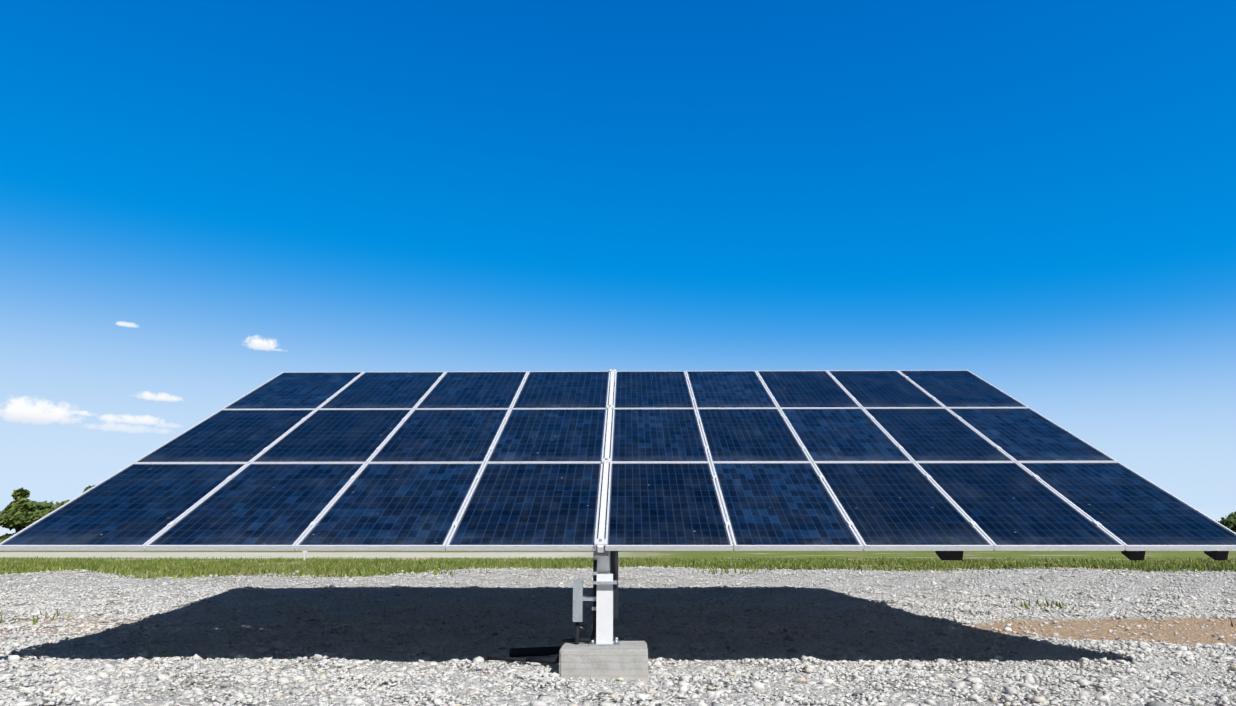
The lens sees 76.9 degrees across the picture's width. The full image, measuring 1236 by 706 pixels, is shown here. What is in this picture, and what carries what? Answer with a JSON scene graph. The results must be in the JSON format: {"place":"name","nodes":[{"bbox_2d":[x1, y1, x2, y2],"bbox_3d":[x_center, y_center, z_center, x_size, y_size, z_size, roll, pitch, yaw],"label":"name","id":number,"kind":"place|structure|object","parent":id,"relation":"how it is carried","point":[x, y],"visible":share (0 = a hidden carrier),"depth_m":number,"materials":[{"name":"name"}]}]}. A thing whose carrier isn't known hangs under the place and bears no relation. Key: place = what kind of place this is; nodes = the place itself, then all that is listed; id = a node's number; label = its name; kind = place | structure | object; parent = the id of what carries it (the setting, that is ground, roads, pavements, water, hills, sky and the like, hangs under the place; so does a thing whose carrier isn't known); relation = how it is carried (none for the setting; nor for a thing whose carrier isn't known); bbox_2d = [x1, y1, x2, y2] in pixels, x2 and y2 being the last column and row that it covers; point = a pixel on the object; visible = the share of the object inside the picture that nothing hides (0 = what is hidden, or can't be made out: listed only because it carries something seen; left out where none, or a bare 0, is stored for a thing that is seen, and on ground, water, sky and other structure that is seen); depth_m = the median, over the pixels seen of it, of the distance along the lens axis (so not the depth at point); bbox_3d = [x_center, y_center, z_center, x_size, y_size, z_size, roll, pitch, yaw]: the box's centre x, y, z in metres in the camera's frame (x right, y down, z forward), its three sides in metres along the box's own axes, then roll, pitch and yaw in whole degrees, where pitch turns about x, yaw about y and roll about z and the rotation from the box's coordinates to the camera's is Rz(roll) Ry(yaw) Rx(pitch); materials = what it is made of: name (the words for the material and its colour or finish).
{"place":"outdoors","nodes":[
{"label":"outdoors","id":0,"kind":"place"},
{"bbox_2d":[0,543,1235,705],"bbox_3d":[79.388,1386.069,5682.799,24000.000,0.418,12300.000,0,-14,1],"label":"ground","id":1,"kind":"structure","parent":0,"point":[1191,636],"depth_m":9.56,"materials":[{"name":"grey gravel"}]},
{"bbox_2d":[0,487,29,538],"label":"tree","id":2,"kind":"object","parent":1,"relation":"on","point":[19,494],"visible":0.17,"depth_m":100.98,"materials":[{"name":"green plant"}]},
{"bbox_2d":[0,498,36,530],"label":"tree","id":3,"kind":"object","parent":1,"relation":"on","point":[10,529],"visible":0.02,"depth_m":105.63,"materials":[{"name":"green plant"}]},
{"bbox_2d":[0,498,39,542],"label":"tree","id":4,"kind":"object","parent":1,"relation":"on","point":[21,513],"visible":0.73,"depth_m":97.73,"materials":[{"name":"green plant"}]},
{"bbox_2d":[36,500,54,510],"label":"tree","id":5,"kind":"object","parent":1,"relation":"on","point":[44,505],"depth_m":104.56,"materials":[{"name":"green plant"}]},
{"bbox_2d":[35,500,69,519],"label":"tree","id":6,"kind":"object","parent":1,"relation":"on","point":[41,514],"visible":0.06,"depth_m":96.79,"materials":[{"name":"green plant"}]},
{"bbox_2d":[83,485,94,492],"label":"tree","id":7,"kind":"object","parent":1,"relation":"on","point":[87,488],"visible":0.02,"depth_m":69.21,"materials":[{"name":"green plant"}]},
{"bbox_2d":[484,560,596,663],"bbox_3d":[-0.665,2.058,6.152,0.908,0.842,1.007,2,-14,-7],"label":"cable conduit","id":8,"kind":"object","parent":1,"relation":"on","point":[530,651],"visible":0.67,"depth_m":6.09,"materials":[{"name":"black plastic"}]},
{"bbox_2d":[559,641,647,679],"bbox_3d":[-0.097,2.301,5.652,0.620,0.350,0.480,0,-14,1],"label":"concrete footing","id":9,"kind":"object","parent":1,"relation":"on","point":[626,660],"visible":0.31,"depth_m":5.44,"materials":[{"name":"grey concrete"}]},
{"bbox_2d":[0,369,1235,645],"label":"solar array","id":10,"kind":"object","parent":9,"relation":"on","point":[948,465],"visible":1,"depth_m":7.05,"materials":[{"name":"blue glass"}]},
{"bbox_2d":[0,565,1235,705],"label":"gravel stones","id":11,"kind":"object","parent":1,"relation":"on","point":[49,689],"visible":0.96,"depth_m":7.22,"materials":[{"name":"grey gravel"}]},
{"bbox_2d":[0,556,1235,626],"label":"grass","id":12,"kind":"structure","parent":1,"relation":"on","point":[221,567],"depth_m":17.65,"materials":[{"name":"green plant"}]},
{"bbox_2d":[1216,511,1235,531],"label":"tree","id":13,"kind":"object","parent":1,"relation":"on","point":[1229,522],"visible":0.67,"depth_m":143.27,"materials":[{"name":"green plant"}]},
{"bbox_2d":[0,0,1235,535],"label":"sky","id":14,"kind":"structure","parent":0,"point":[203,203],"materials":[{"name":"blue"}]}
]}

